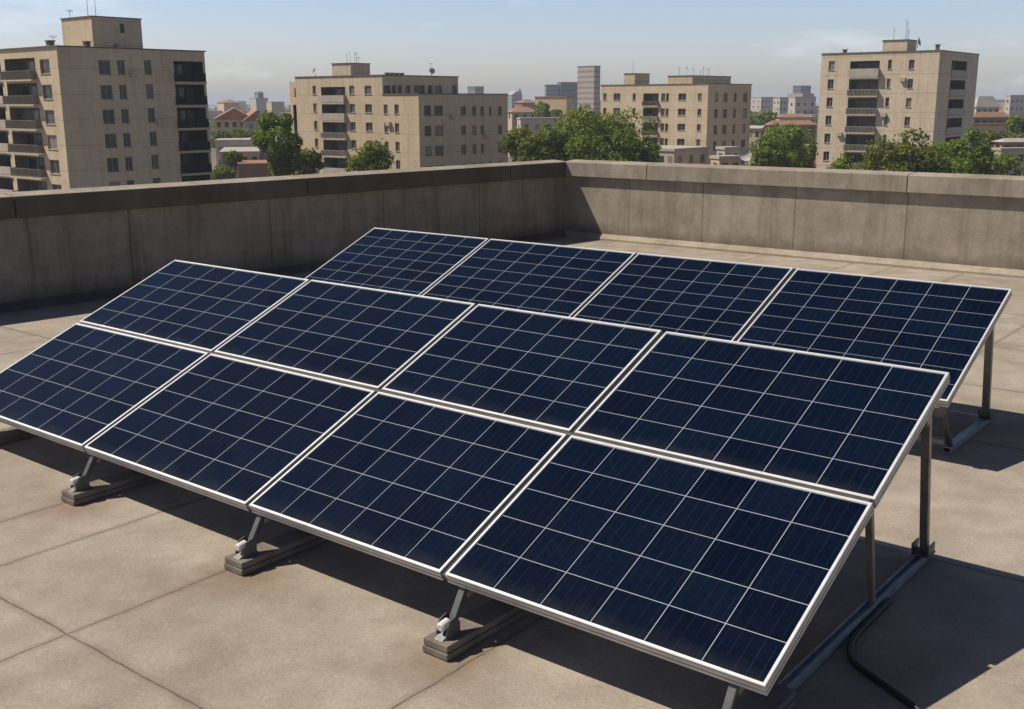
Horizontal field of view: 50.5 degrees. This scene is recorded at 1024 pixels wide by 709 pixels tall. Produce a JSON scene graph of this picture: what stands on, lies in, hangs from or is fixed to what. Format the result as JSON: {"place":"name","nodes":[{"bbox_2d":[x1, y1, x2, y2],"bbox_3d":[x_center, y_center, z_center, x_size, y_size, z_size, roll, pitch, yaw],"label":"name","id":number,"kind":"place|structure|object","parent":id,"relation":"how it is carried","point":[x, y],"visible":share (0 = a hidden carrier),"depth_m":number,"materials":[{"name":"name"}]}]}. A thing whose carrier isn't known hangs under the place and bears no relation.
{"place":"outdoors","nodes":[
{"label":"outdoors","id":0,"kind":"place"},
{"bbox_2d":[0,0,212,192],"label":"apartment building","id":1,"kind":"structure","parent":0,"point":[97,101],"depth_m":134.72,"materials":[{"name":"concrete"}]},
{"bbox_2d":[19,62,33,79],"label":"balcony door","id":2,"kind":"structure","parent":1,"relation":"in","point":[22,65],"depth_m":134.85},
{"bbox_2d":[21,86,36,103],"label":"balcony door","id":3,"kind":"structure","parent":1,"relation":"in","point":[25,91],"depth_m":135.42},
{"bbox_2d":[24,111,38,127],"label":"balcony door","id":4,"kind":"structure","parent":1,"relation":"in","point":[27,114],"depth_m":136.15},
{"bbox_2d":[26,134,41,151],"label":"balcony door","id":5,"kind":"structure","parent":1,"relation":"in","point":[30,140],"depth_m":136.84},
{"bbox_2d":[29,158,43,174],"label":"balcony door","id":6,"kind":"structure","parent":1,"relation":"in","point":[32,161],"depth_m":137.46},
{"bbox_2d":[42,85,52,99],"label":"window","id":7,"kind":"structure","parent":1,"relation":"in","point":[48,95],"depth_m":129.51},
{"bbox_2d":[45,110,55,124],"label":"window","id":8,"kind":"structure","parent":1,"relation":"in","point":[50,116],"depth_m":130.14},
{"bbox_2d":[48,135,57,149],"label":"window","id":9,"kind":"structure","parent":1,"relation":"in","point":[52,139],"depth_m":130.83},
{"bbox_2d":[98,60,110,74],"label":"window","id":10,"kind":"structure","parent":1,"relation":"in","point":[104,65],"depth_m":131.19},
{"bbox_2d":[100,85,113,99],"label":"window","id":11,"kind":"structure","parent":1,"relation":"in","point":[106,90],"depth_m":131.84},
{"bbox_2d":[102,109,114,123],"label":"window","id":12,"kind":"structure","parent":1,"relation":"in","point":[108,114],"depth_m":132.48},
{"bbox_2d":[105,134,116,148],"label":"window","id":13,"kind":"structure","parent":1,"relation":"in","point":[110,139],"depth_m":133.16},
{"bbox_2d":[107,158,119,172],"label":"window","id":14,"kind":"structure","parent":1,"relation":"in","point":[112,163],"depth_m":133.81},
{"bbox_2d":[173,64,191,81],"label":"balcony door","id":15,"kind":"structure","parent":1,"relation":"in","point":[188,69],"depth_m":141.99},
{"bbox_2d":[175,87,193,103],"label":"balcony door","id":16,"kind":"structure","parent":1,"relation":"in","point":[189,91],"depth_m":142.62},
{"bbox_2d":[177,110,194,126],"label":"balcony door","id":17,"kind":"structure","parent":1,"relation":"in","point":[191,114],"depth_m":143.28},
{"bbox_2d":[178,133,196,148],"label":"balcony door","id":18,"kind":"structure","parent":1,"relation":"in","point":[192,136],"depth_m":144.02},
{"bbox_2d":[180,155,197,170],"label":"balcony door","id":19,"kind":"structure","parent":1,"relation":"in","point":[194,158],"depth_m":144.58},
{"bbox_2d":[266,102,284,114],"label":"building","id":20,"kind":"structure","parent":0,"point":[276,107],"depth_m":801.44,"materials":[{"name":"beige paint"}]},
{"bbox_2d":[289,51,508,174],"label":"apartment building","id":21,"kind":"structure","parent":0,"point":[414,121],"depth_m":176.99,"materials":[{"name":"painted plaster"},{"name":"concrete"},{"name":"roofing felt"}]},
{"bbox_2d":[0,237,1023,708],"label":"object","id":22,"kind":"structure","parent":0,"point":[138,597],"depth_m":5.71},
{"bbox_2d":[0,426,35,443],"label":"mounting frame","id":23,"kind":"object","parent":22,"relation":"on","point":[9,434],"depth_m":8.57,"materials":[{"name":"metal"}]},
{"bbox_2d":[61,455,159,505],"bbox_3d":[-2.134,0.223,8.098,0.172,1.096,2.631,10,17,38],"label":"mounting frame","id":24,"kind":"object","parent":22,"relation":"on","point":[81,489],"visible":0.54,"depth_m":7.33,"materials":[{"name":"metal"}]},
{"bbox_2d":[224,514,327,575],"bbox_3d":[-0.758,0.468,7.029,0.172,1.096,2.631,10,17,38],"label":"mounting frame","id":25,"kind":"object","parent":22,"relation":"on","point":[250,554],"visible":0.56,"depth_m":6.25,"materials":[{"name":"metal"}]},
{"bbox_2d":[0,160,565,313],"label":"parapet wall","id":26,"kind":"structure","parent":22,"relation":"on","point":[59,247],"depth_m":16.20,"materials":[{"name":"concrete"}]},
{"bbox_2d":[422,586,529,660],"bbox_3d":[0.454,0.684,6.088,0.172,1.096,2.631,10,17,38],"label":"mounting frame","id":27,"kind":"object","parent":22,"relation":"on","point":[453,635],"visible":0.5,"depth_m":5.31,"materials":[{"name":"metal"}]},
{"bbox_2d":[565,159,1023,278],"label":"parapet wall","id":28,"kind":"structure","parent":22,"relation":"on","point":[961,223],"depth_m":18.15,"materials":[{"name":"concrete"}]},
{"bbox_2d":[722,413,935,708],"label":"mounting frame","id":29,"kind":"object","parent":22,"relation":"on","point":[781,694],"visible":0.63,"depth_m":5.47,"materials":[{"name":"metal"}]},
{"bbox_2d":[80,323,870,501],"bbox_3d":[-0.984,0.225,7.080,6.760,0.048,0.040,10,17,37],"label":"support rail","id":30,"kind":"object","parent":29,"relation":"on","point":[614,443],"visible":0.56,"depth_m":6.27,"materials":[{"name":"metal"}]},
{"bbox_2d":[80,260,308,351],"bbox_3d":[-2.615,-0.415,8.919,1.837,0.058,1.055,10,40,37],"label":"solar panel","id":31,"kind":"object","parent":30,"relation":"on","point":[210,308],"visible":0.81,"depth_m":8.86,"materials":[{"name":"glass"}]},
{"bbox_2d":[382,304,664,432],"bbox_3d":[0.062,0.060,6.839,1.511,0.058,1.055,10,40,37],"label":"solar panel","id":32,"kind":"object","parent":30,"relation":"on","point":[564,373],"visible":0.92,"depth_m":6.77,"materials":[{"name":"glass"}]},
{"bbox_2d":[856,537,911,555],"bbox_3d":[-0.221,0.692,8.161,6.410,0.030,0.030,10,17,37],"label":"cross tie","id":33,"kind":"object","parent":29,"relation":"attached to","point":[891,548],"visible":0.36,"depth_m":6.28,"materials":[{"name":"metal"}]},
{"bbox_2d":[924,417,929,426],"bbox_3d":[-0.532,-0.132,7.547,6.760,0.054,0.054,10,17,37],"label":"support rail","id":34,"kind":"object","parent":29,"relation":"on","point":[927,423],"visible":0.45,"depth_m":5.49,"materials":[{"name":"metal"}]},
{"bbox_2d":[214,280,476,389],"bbox_3d":[-1.213,-0.167,7.830,1.743,0.058,1.055,10,40,37],"label":"solar panel","id":35,"kind":"object","parent":34,"relation":"on","point":[372,338],"visible":0.83,"depth_m":7.76,"materials":[{"name":"glass"}]},
{"bbox_2d":[574,331,949,507],"bbox_3d":[1.320,0.285,5.862,1.700,0.058,1.055,10,40,37],"label":"solar panel","id":36,"kind":"object","parent":34,"relation":"on","point":[847,426],"visible":0.91,"depth_m":5.76,"materials":[{"name":"glass"}]},
{"bbox_2d":[847,597,922,708],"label":"power cable","id":37,"kind":"object","parent":22,"relation":"on","point":[856,635],"visible":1,"depth_m":5.11,"materials":[{"name":"rubber"}]},
{"bbox_2d":[932,328,994,453],"bbox_3d":[3.485,0.195,8.332,0.110,1.002,1.455,10,17,37],"label":"mounting frame","id":38,"kind":"object","parent":22,"relation":"on","point":[986,416],"visible":0.77,"depth_m":8.71,"materials":[{"name":"metal"}]},
{"bbox_3d":[2.116,-0.049,9.395,0.110,1.002,1.455,10,17,37],"label":"frame","id":39,"kind":"object","parent":22,"relation":"on","visible":0},
{"bbox_2d":[737,268,1011,406],"bbox_3d":[2.843,-0.199,8.766,1.824,0.058,1.569,10,40,37],"label":"solar panel","id":40,"kind":"object","parent":39,"relation":"on","point":[939,326],"visible":0.78,"depth_m":8.78,"materials":[{"name":"glass"}]},
{"bbox_3d":[0.345,-0.159,10.020,7.200,0.053,0.054,10,17,37],"label":"support rail","id":41,"kind":"object","parent":39,"relation":"attached to","visible":0},
{"bbox_2d":[305,228,489,295],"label":"solar panel","id":42,"kind":"object","parent":41,"relation":"on","point":[411,262],"visible":0.59,"depth_m":12.11,"materials":[{"name":"glass"}]},
{"bbox_3d":[0.802,-0.284,10.416,0.110,1.002,1.455,10,17,37],"label":"frame","id":43,"kind":"object","parent":22,"relation":"on","visible":0},
{"bbox_2d":[573,253,795,340],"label":"solar panel","id":44,"kind":"object","parent":43,"relation":"on","point":[724,300],"visible":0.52,"depth_m":9.88,"materials":[{"name":"glass"}]},
{"bbox_2d":[946,410,978,418],"bbox_3d":[1.079,0.024,11.008,7.000,0.032,0.030,10,17,37],"label":"cross tie","id":45,"kind":"object","parent":43,"relation":"attached to","point":[962,414],"visible":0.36,"depth_m":8.95,"materials":[{"name":"metal"}]},
{"bbox_3d":[-0.684,-0.548,11.570,0.110,1.002,1.455,10,17,37],"label":"frame","id":46,"kind":"object","parent":22,"relation":"on","visible":0},
{"bbox_2d":[422,239,636,316],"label":"solar panel","id":47,"kind":"object","parent":46,"relation":"on","point":[567,281],"visible":0.55,"depth_m":10.97,"materials":[{"name":"glass"}]},
{"bbox_2d":[0,0,1023,103],"label":"sky","id":48,"kind":"structure","parent":0,"point":[250,46],"materials":[{"name":"blue"}]},
{"bbox_2d":[208,102,818,175],"bbox_3d":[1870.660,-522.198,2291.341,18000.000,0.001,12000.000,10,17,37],"label":"town ground","id":49,"kind":"structure","parent":0,"point":[213,158],"depth_m":429.44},
{"bbox_2d":[210,129,231,147],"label":"broadleaf tree","id":50,"kind":"object","parent":49,"relation":"on","point":[223,133],"visible":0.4,"depth_m":278.17,"materials":[{"name":"green plant"}]},
{"bbox_2d":[212,164,235,179],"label":"broadleaf tree","id":51,"kind":"object","parent":49,"relation":"on","point":[223,173],"visible":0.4,"depth_m":221.34,"materials":[{"name":"green plant"}]},
{"bbox_2d":[217,99,238,112],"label":"house","id":52,"kind":"structure","parent":49,"relation":"on","point":[224,105],"depth_m":782.48,"materials":[{"name":"beige paint"}]},
{"bbox_2d":[213,107,247,132],"bbox_3d":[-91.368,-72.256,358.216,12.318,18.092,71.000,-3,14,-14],"label":"house","id":53,"kind":"structure","parent":49,"relation":"on","point":[230,120],"depth_m":323.48,"materials":[{"name":"beige paint"}]},
{"bbox_2d":[221,150,242,176],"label":"broadleaf tree","id":54,"kind":"object","parent":49,"relation":"on","point":[231,158],"visible":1,"depth_m":233.52,"materials":[{"name":"green plant"}]},
{"bbox_2d":[219,147,260,178],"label":"house","id":55,"kind":"structure","parent":49,"relation":"on","point":[251,153],"depth_m":242.75,"materials":[{"name":"white paint"}]},
{"bbox_2d":[229,128,254,137],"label":"broadleaf tree","id":56,"kind":"object","parent":49,"relation":"on","point":[241,133],"visible":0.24,"depth_m":280.97,"materials":[{"name":"green plant"}]},
{"bbox_2d":[214,137,272,176],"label":"house","id":57,"kind":"structure","parent":49,"relation":"on","point":[221,143],"depth_m":266.19,"materials":[{"name":"beige paint"}]},
{"bbox_2d":[237,154,267,177],"bbox_3d":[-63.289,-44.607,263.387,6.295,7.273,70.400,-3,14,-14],"label":"house","id":58,"kind":"structure","parent":49,"relation":"on","point":[252,168],"depth_m":229.94,"materials":[{"name":"brown brick"}]},
{"bbox_2d":[242,108,263,133],"bbox_3d":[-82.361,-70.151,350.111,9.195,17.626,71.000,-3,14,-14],"label":"house","id":59,"kind":"structure","parent":49,"relation":"on","point":[249,124],"depth_m":315.35,"materials":[{"name":"beige paint"}]},
{"bbox_2d":[250,98,267,113],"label":"building","id":60,"kind":"structure","parent":49,"relation":"on","point":[259,104],"depth_m":879.78,"materials":[{"name":"white paint"}]},
{"bbox_2d":[250,110,303,175],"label":"broadleaf tree","id":61,"kind":"object","parent":49,"relation":"on","point":[280,158],"visible":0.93,"depth_m":145.91,"materials":[{"name":"green plant"}]},
{"bbox_2d":[291,147,325,174],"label":"broadleaf tree","id":62,"kind":"object","parent":49,"relation":"on","point":[307,161],"visible":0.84,"depth_m":144.98,"materials":[{"name":"green plant"}]},
{"bbox_2d":[344,138,397,171],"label":"broadleaf tree","id":63,"kind":"object","parent":49,"relation":"on","point":[376,156],"visible":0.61,"depth_m":142.36,"materials":[{"name":"green plant"}]},
{"bbox_2d":[467,86,483,93],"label":"office tower","id":64,"kind":"structure","parent":49,"relation":"on","point":[475,89],"depth_m":780.10,"materials":[{"name":"white concrete"}]},
{"bbox_2d":[507,91,521,110],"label":"office tower","id":65,"kind":"structure","parent":49,"relation":"on","point":[514,96],"depth_m":1073.17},
{"bbox_2d":[496,126,532,161],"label":"broadleaf tree","id":66,"kind":"object","parent":49,"relation":"on","point":[509,142],"visible":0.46,"depth_m":160.86,"materials":[{"name":"green plant"}]},
{"bbox_2d":[514,99,534,109],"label":"house","id":67,"kind":"structure","parent":49,"relation":"on","point":[529,103],"depth_m":548.37,"materials":[{"name":"brown brick"}]},
{"bbox_2d":[515,134,561,161],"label":"broadleaf tree","id":68,"kind":"object","parent":49,"relation":"on","point":[529,146],"visible":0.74,"depth_m":152.14,"materials":[{"name":"green plant"}]},
{"bbox_2d":[533,101,550,116],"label":"broadleaf tree","id":69,"kind":"object","parent":49,"relation":"on","point":[541,109],"visible":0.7,"depth_m":364.53,"materials":[{"name":"green plant"}]},
{"bbox_2d":[526,126,575,160],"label":"broadleaf tree","id":70,"kind":"object","parent":49,"relation":"on","point":[558,137],"visible":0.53,"depth_m":153.27,"materials":[{"name":"green plant"}]},
{"bbox_2d":[534,96,573,132],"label":"house","id":71,"kind":"structure","parent":49,"relation":"on","point":[562,103],"depth_m":411.54,"materials":[{"name":"yellow paint"}]},
{"bbox_2d":[577,66,600,110],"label":"office tower","id":72,"kind":"structure","parent":49,"relation":"on","point":[588,85],"depth_m":703.50,"materials":[{"name":"concrete"}]},
{"bbox_2d":[533,103,655,161],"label":"broadleaf tree","id":73,"kind":"object","parent":49,"relation":"on","point":[591,131],"visible":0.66,"depth_m":154.03,"materials":[{"name":"green plant"}]},
{"bbox_2d":[208,93,1010,140],"bbox_3d":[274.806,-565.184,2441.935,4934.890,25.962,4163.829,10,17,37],"label":"town","id":74,"kind":"object","parent":49,"relation":"on","point":[213,112],"visible":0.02,"depth_m":896.88},
{"bbox_2d":[620,138,661,162],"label":"broadleaf tree","id":75,"kind":"object","parent":49,"relation":"on","point":[650,152],"visible":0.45,"depth_m":158.72,"materials":[{"name":"green plant"}]},
{"bbox_2d":[739,146,751,165],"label":"satellite dish","id":76,"kind":"object","parent":49,"relation":"on","point":[744,155],"visible":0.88,"depth_m":192.89,"materials":[{"name":"white paint"}]},
{"bbox_2d":[749,147,776,166],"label":"broadleaf tree","id":77,"kind":"object","parent":49,"relation":"on","point":[764,157],"visible":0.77,"depth_m":161.74,"materials":[{"name":"green plant"}]},
{"bbox_2d":[750,109,778,125],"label":"broadleaf tree","id":78,"kind":"object","parent":49,"relation":"on","point":[763,117],"visible":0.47,"depth_m":406.63,"materials":[{"name":"green plant"}]},
{"bbox_2d":[745,126,807,167],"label":"broadleaf tree","id":79,"kind":"object","parent":49,"relation":"on","point":[788,159],"visible":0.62,"depth_m":165.92,"materials":[{"name":"green plant"}]},
{"bbox_2d":[758,123,813,154],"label":"broadleaf tree","id":80,"kind":"object","parent":49,"relation":"on","point":[784,127],"visible":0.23,"depth_m":282.87,"materials":[{"name":"green plant"}]},
{"bbox_2d":[788,97,816,113],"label":"house","id":81,"kind":"structure","parent":49,"relation":"on","point":[805,105],"depth_m":548.11,"materials":[{"name":"white paint"}]},
{"bbox_2d":[788,139,818,167],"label":"broadleaf tree","id":82,"kind":"object","parent":49,"relation":"on","point":[811,149],"visible":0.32,"depth_m":175.97,"materials":[{"name":"green plant"}]},
{"bbox_2d":[824,150,853,169],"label":"broadleaf tree","id":83,"kind":"object","parent":49,"relation":"on","point":[841,163],"visible":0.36,"depth_m":140.57,"materials":[{"name":"green plant"}]},
{"bbox_2d":[847,128,947,172],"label":"broadleaf tree","id":84,"kind":"object","parent":49,"relation":"on","point":[909,156],"visible":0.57,"depth_m":136.16,"materials":[{"name":"green plant"}]},
{"bbox_2d":[928,153,978,173],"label":"broadleaf tree","id":85,"kind":"object","parent":49,"relation":"on","point":[964,168],"visible":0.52,"depth_m":135.46,"materials":[{"name":"green plant"}]},
{"bbox_2d":[941,127,998,174],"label":"broadleaf tree","id":86,"kind":"object","parent":49,"relation":"on","point":[981,157],"visible":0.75,"depth_m":141.16,"materials":[{"name":"green plant"}]},
{"bbox_2d":[971,129,1010,148],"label":"broadleaf tree","id":87,"kind":"object","parent":49,"relation":"on","point":[985,139],"visible":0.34,"depth_m":234.06,"materials":[{"name":"green plant"}]},
{"bbox_2d":[982,150,1023,175],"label":"broadleaf tree","id":88,"kind":"object","parent":49,"relation":"on","point":[1005,165],"visible":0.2,"depth_m":139.78,"materials":[{"name":"green plant"}]},
{"bbox_2d":[991,138,1023,146],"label":"house","id":89,"kind":"structure","parent":49,"relation":"on","point":[1011,142],"depth_m":230.62,"materials":[{"name":"white brick"}]},
{"bbox_2d":[1003,113,1023,137],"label":"broadleaf tree","id":90,"kind":"object","parent":49,"relation":"on","point":[1014,123],"visible":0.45,"depth_m":262.29,"materials":[{"name":"green plant"}]},
{"bbox_2d":[1004,95,1023,117],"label":"house","id":91,"kind":"structure","parent":49,"relation":"on","point":[1014,104],"depth_m":586.58,"materials":[{"name":"white paint"}]},
{"bbox_2d":[508,107,533,156],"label":"house","id":92,"kind":"structure","parent":0,"point":[515,113],"depth_m":392.13,"materials":[{"name":"beige paint"}]},
{"bbox_2d":[516,117,563,135],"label":"house","id":93,"kind":"structure","parent":0,"point":[534,124],"depth_m":353.24,"materials":[{"name":"beige paint"}]},
{"bbox_2d":[544,85,557,95],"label":"office tower","id":94,"kind":"structure","parent":0,"point":[550,90],"depth_m":875.71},
{"bbox_2d":[557,82,576,111],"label":"office tower","id":95,"kind":"structure","parent":0,"point":[567,88],"depth_m":876.56,"materials":[{"name":"blue glass"}]},
{"bbox_2d":[639,145,709,163],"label":"house","id":96,"kind":"structure","parent":0,"point":[684,154],"depth_m":205.33,"materials":[{"name":"beige paint"}]},
{"bbox_2d":[601,67,751,165],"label":"apartment building","id":97,"kind":"structure","parent":0,"point":[711,112],"depth_m":219.13,"materials":[{"name":"concrete"},{"name":"plaster"},{"name":"glass"}]},
{"bbox_2d":[709,155,740,165],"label":"house","id":98,"kind":"structure","parent":0,"point":[725,159],"depth_m":193.11,"materials":[{"name":"beige paint"}]},
{"bbox_2d":[715,146,739,154],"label":"house","id":99,"kind":"structure","parent":0,"point":[727,150],"depth_m":205.35,"materials":[{"name":"white paint"}]},
{"bbox_2d":[748,125,767,165],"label":"house","id":100,"kind":"structure","parent":0,"point":[756,131],"depth_m":295.32,"materials":[{"name":"beige paint"}]},
{"bbox_2d":[751,97,772,112],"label":"house","id":101,"kind":"structure","parent":0,"point":[759,104],"depth_m":802.09,"materials":[{"name":"white paint"}]},
{"bbox_2d":[773,97,788,114],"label":"house","id":102,"kind":"structure","parent":0,"point":[780,105],"depth_m":683.94,"materials":[{"name":"white paint"}]},
{"bbox_2d":[764,120,817,154],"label":"house","id":103,"kind":"structure","parent":0,"point":[808,124],"depth_m":334.31,"materials":[{"name":"brown brick"}]},
{"bbox_2d":[775,113,815,122],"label":"house","id":104,"kind":"structure","parent":0,"point":[797,116],"depth_m":412.69,"materials":[{"name":"beige paint"}]},
{"bbox_2d":[793,86,810,93],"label":"office tower","id":105,"kind":"structure","parent":0,"point":[801,89],"depth_m":975.62,"materials":[{"name":"grey glass"}]},
{"bbox_2d":[815,22,979,170],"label":"apartment building","id":106,"kind":"structure","parent":0,"point":[891,89],"depth_m":178.85,"materials":[{"name":"concrete"}]},
{"bbox_2d":[850,137,874,149],"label":"balcony door","id":107,"kind":"structure","parent":106,"relation":"in","point":[854,140],"depth_m":182.66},
{"bbox_2d":[851,119,875,131],"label":"balcony door","id":108,"kind":"structure","parent":106,"relation":"in","point":[855,122],"depth_m":181.72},
{"bbox_2d":[853,100,876,113],"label":"balcony door","id":109,"kind":"structure","parent":106,"relation":"in","point":[856,103],"depth_m":181.08,"materials":[{"name":"glass"}]},
{"bbox_2d":[854,82,877,95],"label":"balcony door","id":110,"kind":"structure","parent":106,"relation":"in","point":[874,85],"depth_m":180.46,"materials":[{"name":"glass"}]},
{"bbox_2d":[974,96,1000,112],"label":"house","id":111,"kind":"structure","parent":0,"point":[987,104],"depth_m":420.58,"materials":[{"name":"white paint"}]},
{"bbox_2d":[971,123,1007,173],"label":"house","id":112,"kind":"structure","parent":0,"point":[1000,128],"depth_m":294.61,"materials":[{"name":"grey paint"}]},
{"bbox_2d":[973,112,1009,132],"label":"house","id":113,"kind":"structure","parent":0,"point":[988,117],"depth_m":323.61,"materials":[{"name":"brown brick"}]},
{"bbox_2d":[991,147,1023,175],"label":"house","id":114,"kind":"structure","parent":0,"point":[1017,151],"depth_m":227.27,"materials":[{"name":"beige paint"}]},
{"bbox_3d":[-1.569,0.834,6.475,6.750,0.054,0.054,10,17,37],"label":"support rail","id":115,"kind":"object","parent":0,"visible":0},
{"bbox_2d":[0,323,209,451],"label":"solar panel","id":116,"kind":"object","parent":115,"relation":"on","point":[77,386],"visible":0.92,"depth_m":8.11,"materials":[{"name":"glass"}]},
{"bbox_2d":[84,354,376,510],"bbox_3d":[-1.861,0.452,7.136,1.743,0.058,1.153,10,40,37],"label":"solar panel","id":117,"kind":"object","parent":115,"relation":"on","point":[241,434],"visible":0.92,"depth_m":7.05,"materials":[{"name":"glass"}]},
{"bbox_2d":[249,392,569,580],"bbox_3d":[-0.586,0.679,6.146,1.511,0.058,1.153,10,40,37],"label":"solar panel","id":118,"kind":"object","parent":115,"relation":"on","point":[431,490],"visible":0.97,"depth_m":6.06,"materials":[{"name":"glass"}]},
{"bbox_2d":[445,435,873,695],"bbox_3d":[0.672,0.902,5.170,1.700,0.058,1.153,10,40,37],"label":"solar panel","id":119,"kind":"object","parent":115,"relation":"on","point":[725,575],"visible":1,"depth_m":5.05,"materials":[{"name":"glass"}]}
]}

